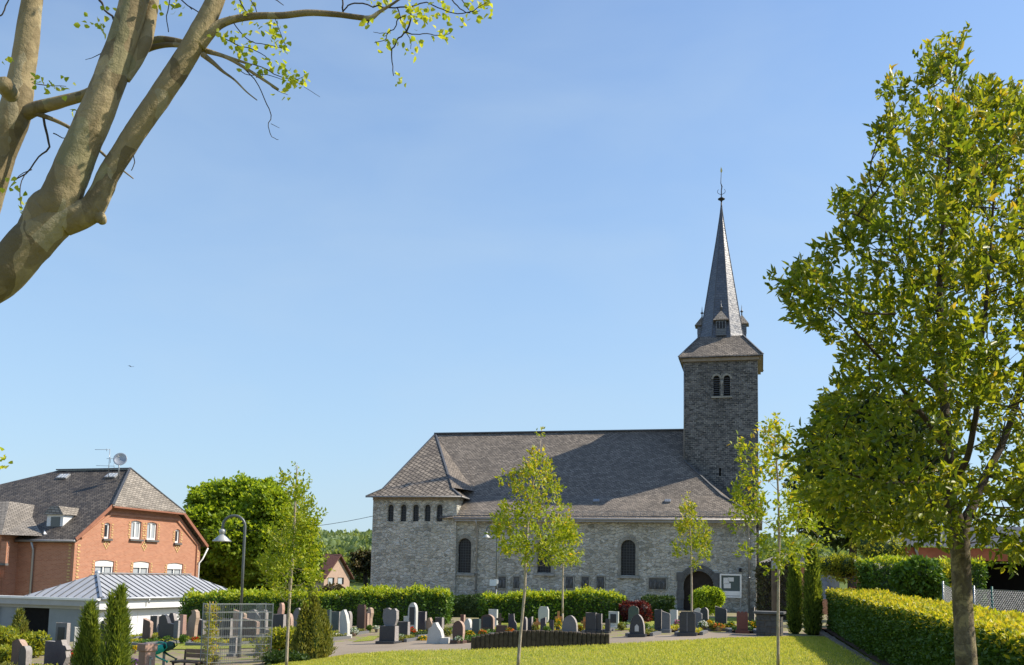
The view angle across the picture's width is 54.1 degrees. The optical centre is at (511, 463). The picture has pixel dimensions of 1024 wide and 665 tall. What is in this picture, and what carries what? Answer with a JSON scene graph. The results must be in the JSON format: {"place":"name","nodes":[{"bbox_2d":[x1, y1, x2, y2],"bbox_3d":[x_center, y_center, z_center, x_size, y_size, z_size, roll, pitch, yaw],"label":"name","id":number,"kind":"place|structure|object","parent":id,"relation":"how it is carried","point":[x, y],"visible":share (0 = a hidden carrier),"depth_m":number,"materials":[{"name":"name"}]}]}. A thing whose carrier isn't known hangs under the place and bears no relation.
{"place":"outdoors","nodes":[
{"label":"outdoors","id":0,"kind":"place"},
{"bbox_2d":[32,576,846,664],"bbox_3d":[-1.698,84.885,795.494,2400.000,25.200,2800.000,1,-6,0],"label":"ground","id":1,"kind":"structure","parent":0,"point":[179,653],"depth_m":30.71,"materials":[{"name":"grey gravel"}]},
{"bbox_2d":[0,643,11,663],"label":"bright bush","id":2,"kind":"object","parent":1,"relation":"on","point":[5,651],"visible":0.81,"depth_m":25.42,"materials":[{"name":"green plant"}]},
{"bbox_2d":[0,625,21,645],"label":"bright bush","id":3,"kind":"object","parent":1,"relation":"on","point":[7,632],"visible":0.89,"depth_m":29.43,"materials":[{"name":"green plant"}]},
{"bbox_2d":[0,639,27,664],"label":"headstone","id":4,"kind":"object","parent":1,"relation":"on","point":[17,644],"visible":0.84,"depth_m":25.16,"materials":[{"name":"stone"}]},
{"bbox_2d":[9,606,29,645],"bbox_3d":[-15.075,5.147,30.627,0.823,1.595,0.747,1,-6,0],"label":"columnar conifer","id":5,"kind":"object","parent":1,"relation":"on","point":[17,622],"visible":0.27,"depth_m":30.59,"materials":[{"name":"green plant"}]},
{"bbox_2d":[18,646,31,664],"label":"headstone","id":6,"kind":"object","parent":1,"relation":"on","point":[25,655],"visible":1,"depth_m":23.75,"materials":[{"name":"stone"}]},
{"bbox_2d":[10,630,51,657],"bbox_3d":[-13.893,5.247,29.067,1.211,0.867,1.122,1,-6,0],"label":"golden bush","id":7,"kind":"object","parent":1,"relation":"on","point":[35,641],"visible":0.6,"depth_m":28.84,"materials":[{"name":"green plant"}]},
{"bbox_2d":[29,640,70,664],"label":"headstone","id":8,"kind":"object","parent":1,"relation":"on","point":[56,652],"visible":1,"depth_m":24.14,"materials":[{"name":"stone"}]},
{"bbox_2d":[55,622,71,647],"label":"headstone","id":9,"kind":"object","parent":1,"relation":"on","point":[63,629],"visible":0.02,"depth_m":30.03,"materials":[{"name":"stone"}]},
{"bbox_2d":[69,597,103,664],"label":"columnar conifer","id":10,"kind":"object","parent":1,"relation":"on","point":[86,647],"visible":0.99,"depth_m":21.55,"materials":[{"name":"green plant"}]},
{"bbox_2d":[0,467,208,595],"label":"brick house","id":11,"kind":"structure","parent":1,"relation":"on","point":[58,527],"depth_m":63.66,"materials":[{"name":"orange brick"}]},
{"bbox_2d":[95,560,112,573],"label":"window","id":12,"kind":"structure","parent":11,"relation":"in","point":[101,565],"depth_m":62.21,"materials":[{"name":"white paint"}]},
{"bbox_2d":[113,453,126,478],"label":"satellite dish","id":13,"kind":"object","parent":11,"relation":"attached to","point":[119,459],"visible":1,"depth_m":65.50,"materials":[{"name":"metal"}]},
{"bbox_2d":[129,521,143,541],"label":"window","id":14,"kind":"structure","parent":11,"relation":"in","point":[135,525],"depth_m":64.99,"materials":[{"name":"glass"}]},
{"bbox_2d":[133,561,148,572],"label":"window","id":15,"kind":"structure","parent":11,"relation":"in","point":[138,567],"depth_m":65.39,"materials":[{"name":"white paint"}]},
{"bbox_2d":[145,522,158,541],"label":"window","id":16,"kind":"structure","parent":11,"relation":"in","point":[151,527],"depth_m":66.42,"materials":[{"name":"glass"}]},
{"bbox_2d":[167,563,181,574],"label":"window","id":17,"kind":"structure","parent":11,"relation":"in","point":[172,567],"depth_m":68.63,"materials":[{"name":"white paint"}]},
{"bbox_2d":[0,570,226,641],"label":"cemetery hall","id":18,"kind":"structure","parent":1,"relation":"on","point":[149,594],"depth_m":48.34,"materials":[{"name":"white paint"}]},
{"bbox_2d":[24,608,49,637],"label":"doorway","id":19,"kind":"structure","parent":18,"relation":"in","point":[38,618],"depth_m":47.76,"materials":[{"name":"black"}]},
{"bbox_2d":[94,581,135,664],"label":"columnar conifer","id":20,"kind":"object","parent":1,"relation":"on","point":[116,643],"visible":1,"depth_m":21.05,"materials":[{"name":"green plant"}]},
{"bbox_2d":[130,618,152,641],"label":"headstone","id":21,"kind":"object","parent":1,"relation":"on","point":[147,632],"visible":0.27,"depth_m":34.98,"materials":[{"name":"stone"}]},
{"bbox_2d":[129,615,159,638],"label":"headstone","id":22,"kind":"object","parent":1,"relation":"on","point":[154,619],"visible":0.37,"depth_m":38.42,"materials":[{"name":"stone"}]},
{"bbox_2d":[137,643,157,664],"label":"water column","id":23,"kind":"structure","parent":1,"relation":"on","point":[147,653],"depth_m":22.05,"materials":[{"name":"stone"}]},
{"bbox_2d":[131,615,173,645],"bbox_3d":[-12.216,5.713,34.161,0.865,1.083,1.622,-2,-7,26],"label":"headstone","id":24,"kind":"object","parent":1,"relation":"on","point":[166,627],"visible":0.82,"depth_m":34.67,"materials":[{"name":"stone"}]},
{"bbox_2d":[157,641,165,664],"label":"can stand","id":25,"kind":"object","parent":1,"relation":"on","point":[163,657],"visible":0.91,"depth_m":23.10,"materials":[{"name":"metal"}]},
{"bbox_2d":[161,638,177,660],"bbox_3d":[-7.881,4.278,23.049,0.399,0.508,0.166,1,-6,0],"label":"watering can","id":26,"kind":"object","parent":25,"relation":"hanging from","point":[171,645],"visible":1,"depth_m":23.01,"materials":[{"name":"green plastic"}]},
{"bbox_2d":[156,609,199,642],"bbox_3d":[-11.456,5.648,34.483,0.840,1.232,1.622,-2,-7,28],"label":"headstone","id":27,"kind":"object","parent":1,"relation":"on","point":[193,623],"visible":0.48,"depth_m":34.98,"materials":[{"name":"stone"}]},
{"bbox_2d":[170,648,208,664],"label":"bench","id":28,"kind":"object","parent":1,"relation":"on","point":[190,653],"visible":0.79,"depth_m":24.39,"materials":[{"name":"brown wood"}]},
{"bbox_2d":[185,618,233,644],"bbox_3d":[-9.828,5.580,32.964,0.840,0.928,1.622,-2,-7,24],"label":"headstone","id":29,"kind":"object","parent":1,"relation":"on","point":[223,624],"visible":0.31,"depth_m":33.46,"materials":[{"name":"stone"}]},
{"bbox_2d":[158,642,266,648],"bbox_3d":[-9.408,5.778,31.840,6.992,0.310,2.909,-1,-7,18],"label":"grass strip","id":30,"kind":"object","parent":1,"relation":"on","point":[181,646],"depth_m":31.37,"materials":[{"name":"plant"}]},
{"bbox_2d":[213,514,245,657],"bbox_3d":[-7.610,3.351,26.776,0.907,3.991,0.505,1,-6,0],"label":"lamp post","id":31,"kind":"object","parent":1,"relation":"on","point":[222,537],"visible":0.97,"depth_m":26.81,"materials":[{"name":"grey metal"}]},
{"bbox_2d":[211,618,259,645],"bbox_3d":[-8.892,5.493,32.473,0.840,0.932,1.622,-2,-7,24],"label":"headstone","id":32,"kind":"object","parent":1,"relation":"on","point":[247,632],"visible":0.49,"depth_m":32.95,"materials":[{"name":"stone"}]},
{"bbox_2d":[200,603,273,664],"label":"wire trellis","id":33,"kind":"object","parent":1,"relation":"on","point":[258,626],"visible":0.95,"depth_m":24.53,"materials":[{"name":"grey metal"}]},
{"bbox_2d":[202,601,225,664],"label":"climbing vine","id":34,"kind":"object","parent":33,"relation":"attached to","point":[210,649],"visible":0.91,"depth_m":24.09,"materials":[{"name":"green plant"}]},
{"bbox_2d":[249,635,272,661],"bbox_3d":[-6.222,4.699,24.882,0.699,0.854,0.536,5,-7,-28],"label":"climbing vine","id":35,"kind":"object","parent":33,"relation":"attached to","point":[262,640],"visible":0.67,"depth_m":24.87,"materials":[{"name":"green plant"}]},
{"bbox_2d":[182,470,326,590],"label":"deciduous tree","id":36,"kind":"object","parent":1,"relation":"on","point":[255,504],"visible":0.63,"depth_m":77.31,"materials":[{"name":"green plant"}]},
{"bbox_2d":[265,614,286,641],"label":"headstone","id":37,"kind":"object","parent":1,"relation":"on","point":[279,620],"visible":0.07,"depth_m":34.52,"materials":[{"name":"stone"}]},
{"bbox_2d":[266,625,295,650],"bbox_3d":[-6.272,4.846,27.615,1.110,0.838,0.968,1,-6,0],"label":"variegated bush","id":38,"kind":"object","parent":1,"relation":"on","point":[278,638],"visible":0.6,"depth_m":27.32,"materials":[{"name":"green plant"}]},
{"bbox_2d":[261,648,310,664],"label":"ground cover","id":39,"kind":"object","parent":1,"relation":"on","point":[274,656],"visible":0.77,"depth_m":23.88,"materials":[{"name":"green plant"}]},
{"bbox_2d":[289,588,337,658],"bbox_3d":[-5.015,4.081,25.247,0.924,1.871,1.264,-3,-8,34],"label":"columnar conifer","id":40,"kind":"object","parent":1,"relation":"on","point":[312,636],"visible":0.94,"depth_m":25.01,"materials":[{"name":"green plant"}]},
{"bbox_2d":[177,582,454,629],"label":"clipped hedge","id":41,"kind":"object","parent":1,"relation":"on","point":[435,602],"visible":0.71,"depth_m":41.92,"materials":[{"name":"green plant"}]},
{"bbox_2d":[297,554,353,596],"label":"gabled house","id":42,"kind":"structure","parent":1,"relation":"on","point":[341,574],"depth_m":113.95,"materials":[{"name":"beige paint"}]},
{"bbox_2d":[331,611,339,633],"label":"headstone","id":43,"kind":"object","parent":1,"relation":"on","point":[335,621],"visible":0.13,"depth_m":36.03,"materials":[{"name":"stone"}]},
{"bbox_2d":[332,609,351,640],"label":"headstone","id":44,"kind":"object","parent":1,"relation":"on","point":[344,621],"visible":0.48,"depth_m":34.00,"materials":[{"name":"stone"}]},
{"bbox_2d":[335,604,368,634],"bbox_3d":[-5.734,5.726,36.445,0.840,1.154,1.622,-1,-7,15],"label":"headstone","id":45,"kind":"object","parent":1,"relation":"on","point":[361,617],"visible":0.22,"depth_m":37.01,"materials":[{"name":"stone"}]},
{"bbox_2d":[346,546,370,586],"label":"pine tree","id":46,"kind":"object","parent":1,"relation":"on","point":[360,562],"visible":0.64,"depth_m":87.24,"materials":[{"name":"green plant"}]},
{"bbox_2d":[375,625,417,643],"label":"headstone","id":47,"kind":"object","parent":1,"relation":"on","point":[388,634],"visible":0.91,"depth_m":30.20,"materials":[{"name":"stone"}]},
{"bbox_2d":[383,608,398,625],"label":"headstone","id":48,"kind":"object","parent":47,"relation":"on","point":[390,617],"visible":1,"depth_m":30.31,"materials":[{"name":"stone"}]},
{"bbox_2d":[398,621,427,636],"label":"headstone","id":49,"kind":"object","parent":1,"relation":"on","point":[404,627],"visible":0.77,"depth_m":32.37,"materials":[{"name":"stone"}]},
{"bbox_2d":[408,602,427,630],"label":"headstone","id":50,"kind":"object","parent":1,"relation":"on","point":[413,614],"visible":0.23,"depth_m":34.06,"materials":[{"name":"stone"}]},
{"bbox_2d":[418,611,426,630],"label":"headstone","id":51,"kind":"object","parent":1,"relation":"on","point":[422,617],"visible":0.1,"depth_m":34.54,"materials":[{"name":"stone"}]},
{"bbox_2d":[450,621,489,643],"bbox_3d":[-1.336,5.059,29.895,0.840,0.787,1.622,-1,-7,20],"label":"headstone","id":52,"kind":"object","parent":1,"relation":"on","point":[458,628],"visible":0.58,"depth_m":29.24,"materials":[{"name":"stone"}]},
{"bbox_2d":[450,593,492,617],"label":"clipped hedge","id":53,"kind":"object","parent":1,"relation":"on","point":[466,605],"visible":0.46,"depth_m":50.08,"materials":[{"name":"green plant"}]},
{"bbox_2d":[472,619,495,635],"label":"headstone","id":54,"kind":"object","parent":1,"relation":"on","point":[476,625],"visible":0.48,"depth_m":32.17,"materials":[{"name":"stone"}]},
{"bbox_2d":[481,614,495,630],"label":"headstone","id":55,"kind":"object","parent":1,"relation":"on","point":[487,621],"visible":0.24,"depth_m":33.54,"materials":[{"name":"stone"}]},
{"bbox_2d":[482,525,497,593],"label":"lamp post","id":56,"kind":"object","parent":1,"relation":"on","point":[494,582],"visible":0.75,"depth_m":46.21,"materials":[{"name":"grey metal"}]},
{"bbox_2d":[471,630,608,649],"bbox_3d":[0.746,4.749,26.408,3.651,0.716,0.156,1,-6,-2],"label":"wooden palisade","id":57,"kind":"object","parent":1,"relation":"on","point":[542,638],"visible":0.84,"depth_m":26.35,"materials":[{"name":"brown wood"}]},
{"bbox_2d":[501,622,582,628],"bbox_3d":[1.609,6.443,40.218,4.124,0.257,11.286,1,-6,0],"label":"grass strip","id":58,"kind":"object","parent":1,"relation":"on","point":[518,624],"depth_m":39.93,"materials":[{"name":"plant"}]},
{"bbox_2d":[476,584,626,622],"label":"clipped hedge","id":59,"kind":"object","parent":58,"relation":"on","point":[578,604],"visible":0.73,"depth_m":43.02,"materials":[{"name":"green plant"}]},
{"bbox_2d":[543,508,584,622],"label":"young tree","id":60,"kind":"object","parent":58,"relation":"on","point":[566,562],"visible":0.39,"depth_m":40.65,"materials":[{"name":"green plant"}]},
{"bbox_2d":[365,168,763,611],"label":"church","id":61,"kind":"structure","parent":1,"relation":"on","point":[438,498],"depth_m":73.53,"materials":[{"name":"stone"}]},
{"bbox_2d":[455,535,474,575],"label":"window","id":62,"kind":"structure","parent":61,"relation":"in","point":[466,549],"depth_m":72.86,"materials":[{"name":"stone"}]},
{"bbox_2d":[533,535,554,575],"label":"window","id":63,"kind":"structure","parent":61,"relation":"in","point":[543,570],"depth_m":71.36,"materials":[{"name":"stone"}]},
{"bbox_2d":[616,536,639,578],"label":"window","id":64,"kind":"structure","parent":61,"relation":"in","point":[628,562],"depth_m":70.00,"materials":[{"name":"glass"}]},
{"bbox_2d":[684,571,712,609],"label":"door","id":65,"kind":"structure","parent":61,"relation":"in","point":[699,578],"depth_m":68.90,"materials":[{"name":"black wood"}]},
{"bbox_2d":[562,615,584,632],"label":"headstone","id":66,"kind":"object","parent":1,"relation":"on","point":[569,623],"visible":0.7,"depth_m":31.97,"materials":[{"name":"stone"}]},
{"bbox_2d":[580,612,614,633],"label":"headstone","id":67,"kind":"object","parent":1,"relation":"on","point":[590,624],"visible":0.5,"depth_m":32.17,"materials":[{"name":"stone"}]},
{"bbox_2d":[608,611,629,628],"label":"headstone","id":68,"kind":"object","parent":1,"relation":"on","point":[614,617],"visible":0.59,"depth_m":34.06,"materials":[{"name":"stone"}]},
{"bbox_2d":[618,599,653,621],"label":"red bush","id":69,"kind":"object","parent":1,"relation":"on","point":[645,610],"visible":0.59,"depth_m":42.37,"materials":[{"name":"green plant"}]},
{"bbox_2d":[625,614,660,636],"bbox_3d":[3.919,4.915,30.173,0.840,0.797,1.622,-1,-7,20],"label":"headstone","id":70,"kind":"object","parent":1,"relation":"on","point":[637,627],"visible":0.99,"depth_m":29.52,"materials":[{"name":"stone"}]},
{"bbox_2d":[641,594,676,620],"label":"clipped hedge","id":71,"kind":"object","parent":1,"relation":"on","point":[666,603],"visible":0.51,"depth_m":49.15,"materials":[{"name":"green plant"}]},
{"bbox_2d":[648,609,674,631],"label":"headstone","id":72,"kind":"object","parent":1,"relation":"on","point":[657,625],"visible":0.48,"depth_m":31.50,"materials":[{"name":"stone"}]},
{"bbox_2d":[316,528,1017,582],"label":"forest","id":73,"kind":"object","parent":1,"relation":"on","point":[345,543],"visible":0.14,"depth_m":351.27,"materials":[{"name":"green plant"}]},
{"bbox_2d":[661,611,678,632],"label":"headstone","id":74,"kind":"object","parent":1,"relation":"on","point":[666,626],"visible":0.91,"depth_m":31.29,"materials":[{"name":"stone"}]},
{"bbox_2d":[615,617,755,629],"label":"grass strip","id":75,"kind":"object","parent":1,"relation":"on","point":[734,619],"depth_m":51.38,"materials":[{"name":"plant"}]},
{"bbox_2d":[669,491,714,611],"bbox_3d":[6.790,3.734,37.842,1.706,5.386,1.942,1,-6,0],"label":"young tree","id":76,"kind":"object","parent":75,"relation":"on","point":[687,524],"visible":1,"depth_m":37.72,"materials":[{"name":"green plant"}]},
{"bbox_2d":[688,584,725,615],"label":"round bush","id":77,"kind":"object","parent":75,"relation":"on","point":[708,597],"visible":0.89,"depth_m":41.28,"materials":[{"name":"green plant"}]},
{"bbox_2d":[674,611,707,635],"bbox_3d":[5.331,4.825,29.936,0.840,0.830,1.622,-1,-7,18],"label":"headstone","id":78,"kind":"object","parent":1,"relation":"on","point":[687,623],"visible":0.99,"depth_m":29.27,"materials":[{"name":"stone"}]},
{"bbox_2d":[705,606,728,631],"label":"headstone","id":79,"kind":"object","parent":1,"relation":"on","point":[720,614],"visible":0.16,"depth_m":33.07,"materials":[{"name":"stone"}]},
{"bbox_2d":[720,574,741,611],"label":"notice board","id":80,"kind":"object","parent":1,"relation":"on","point":[731,585],"visible":0.79,"depth_m":66.75,"materials":[{"name":"white paint"}]},
{"bbox_2d":[729,611,755,633],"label":"headstone","id":81,"kind":"object","parent":1,"relation":"on","point":[742,627],"visible":0.95,"depth_m":30.57,"materials":[{"name":"stone"}]},
{"bbox_2d":[752,558,789,619],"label":"ivy hedge","id":82,"kind":"object","parent":1,"relation":"on","point":[763,591],"visible":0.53,"depth_m":54.95,"materials":[{"name":"green plant"}]},
{"bbox_2d":[771,561,776,610],"bbox_3d":[9.224,4.569,35.140,0.275,2.737,0.320,1,-6,0],"label":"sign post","id":83,"kind":"object","parent":1,"relation":"on","point":[774,591],"visible":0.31,"depth_m":35.18,"materials":[{"name":"grey wood"}]},
{"bbox_2d":[783,555,803,633],"bbox_3d":[8.789,4.064,31.232,0.706,2.653,0.753,1,-6,0],"label":"columnar conifer","id":84,"kind":"object","parent":1,"relation":"on","point":[794,600],"visible":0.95,"depth_m":31.08,"materials":[{"name":"green plant"}]},
{"bbox_2d":[760,553,827,614],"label":"building","id":85,"kind":"structure","parent":1,"relation":"on","point":[824,604],"depth_m":65.46,"materials":[{"name":"grey brick"}]},
{"bbox_2d":[799,539,824,634],"bbox_3d":[9.225,3.816,30.810,0.755,3.068,0.950,-1,-7,22],"label":"columnar conifer","id":86,"kind":"object","parent":1,"relation":"on","point":[812,606],"visible":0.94,"depth_m":30.60,"materials":[{"name":"green plant"}]},
{"bbox_2d":[820,575,839,598],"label":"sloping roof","id":87,"kind":"structure","parent":1,"relation":"on","point":[829,584],"depth_m":44.08,"materials":[{"name":"grey"}]},
{"bbox_2d":[819,551,860,584],"bbox_3d":[13.028,4.145,39.803,1.863,1.351,1.581,-3,-8,35],"label":"shrub","id":88,"kind":"object","parent":1,"relation":"on","point":[842,566],"visible":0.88,"depth_m":39.42,"materials":[{"name":"green plant"}]},
{"bbox_2d":[818,630,877,664],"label":"retaining wall","id":89,"kind":"structure","parent":1,"relation":"on","point":[827,635],"depth_m":25.12,"materials":[{"name":"concrete"}]},
{"bbox_2d":[822,628,889,664],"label":"raised bed","id":90,"kind":"object","parent":1,"relation":"on","point":[880,661],"visible":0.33,"depth_m":23.39,"materials":[{"name":"soil"}]},
{"bbox_2d":[853,553,990,606],"bbox_3d":[12.118,3.972,29.763,3.686,2.641,1.992,1,-6,0],"label":"clipped hedge","id":91,"kind":"object","parent":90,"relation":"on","point":[873,572],"visible":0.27,"depth_m":29.18,"materials":[{"name":"green plant"}]},
{"bbox_2d":[825,587,1023,664],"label":"beech hedge","id":92,"kind":"object","parent":90,"relation":"on","point":[890,628],"visible":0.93,"depth_m":17.04,"materials":[{"name":"green plant"}]},
{"bbox_2d":[940,559,973,601],"bbox_3d":[11.252,3.026,25.809,1.060,1.165,1.216,-4,-8,37],"label":"laurel bush","id":93,"kind":"object","parent":90,"relation":"on","point":[946,568],"visible":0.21,"depth_m":25.59,"materials":[{"name":"green plant"}]},
{"bbox_2d":[973,586,1023,612],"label":"chain link fence","id":94,"kind":"object","parent":90,"relation":"on","point":[991,598],"visible":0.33,"depth_m":18.78,"materials":[{"name":"silver metal"}]},
{"bbox_2d":[782,388,975,588],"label":"deciduous tree","id":95,"kind":"object","parent":1,"relation":"on","point":[917,425],"visible":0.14,"depth_m":54.77,"materials":[{"name":"green plant"}]},
{"bbox_2d":[851,530,909,558],"bbox_3d":[13.196,3.068,35.986,1.960,1.442,1.489,1,-6,0],"label":"shrub","id":96,"kind":"object","parent":1,"relation":"on","point":[891,546],"visible":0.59,"depth_m":35.61,"materials":[{"name":"green plant"}]},
{"bbox_2d":[887,554,949,599],"bbox_3d":[10.286,3.013,25.272,1.449,1.491,1.388,1,-6,0],"label":"laurel bush","id":97,"kind":"object","parent":1,"relation":"on","point":[921,576],"visible":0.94,"depth_m":24.94,"materials":[{"name":"green plant"}]},
{"bbox_2d":[856,525,1023,611],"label":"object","id":98,"kind":"structure","parent":1,"relation":"on","point":[997,580],"depth_m":39.28,"materials":[{"name":"red brick"}]},
{"bbox_2d":[0,0,1023,546],"label":"sky","id":99,"kind":"structure","parent":0,"point":[519,234],"materials":[{"name":"blue"}]},
{"bbox_2d":[327,631,788,657],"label":"path","id":100,"kind":"structure","parent":0,"point":[351,647],"depth_m":28.70,"materials":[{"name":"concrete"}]},
{"bbox_2d":[426,622,443,643],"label":"headstone","id":101,"kind":"object","parent":100,"relation":"on","point":[435,633],"visible":0.9,"depth_m":29.52,"materials":[{"name":"stone"}]},
{"bbox_2d":[753,611,785,635],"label":"stone pillar","id":102,"kind":"structure","parent":100,"relation":"on","point":[766,623],"depth_m":29.30,"materials":[{"name":"stone"}]},
{"bbox_2d":[268,636,881,664],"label":"lawn","id":103,"kind":"structure","parent":0,"point":[573,659],"depth_m":22.70,"materials":[{"name":"green plant"}]},
{"bbox_2d":[0,0,492,468],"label":"plane tree","id":104,"kind":"object","parent":103,"relation":"on","point":[58,209],"visible":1,"depth_m":5.42,"materials":[{"name":"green plant"}]},
{"bbox_2d":[251,461,334,664],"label":"young tree","id":105,"kind":"object","parent":103,"relation":"on","point":[297,493],"visible":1,"depth_m":22.57,"materials":[{"name":"green plant"}]},
{"bbox_2d":[484,427,585,664],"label":"young tree","id":106,"kind":"object","parent":103,"relation":"on","point":[529,507],"visible":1,"depth_m":20.05,"materials":[{"name":"green plant"}]},
{"bbox_2d":[719,411,837,664],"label":"young tree","id":107,"kind":"object","parent":103,"relation":"on","point":[794,510],"visible":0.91,"depth_m":19.30,"materials":[{"name":"green plant"}]},
{"bbox_2d":[763,20,1023,664],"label":"leafy tree","id":108,"kind":"object","parent":103,"relation":"on","point":[836,489],"visible":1,"depth_m":8.57,"materials":[{"name":"green plant"}]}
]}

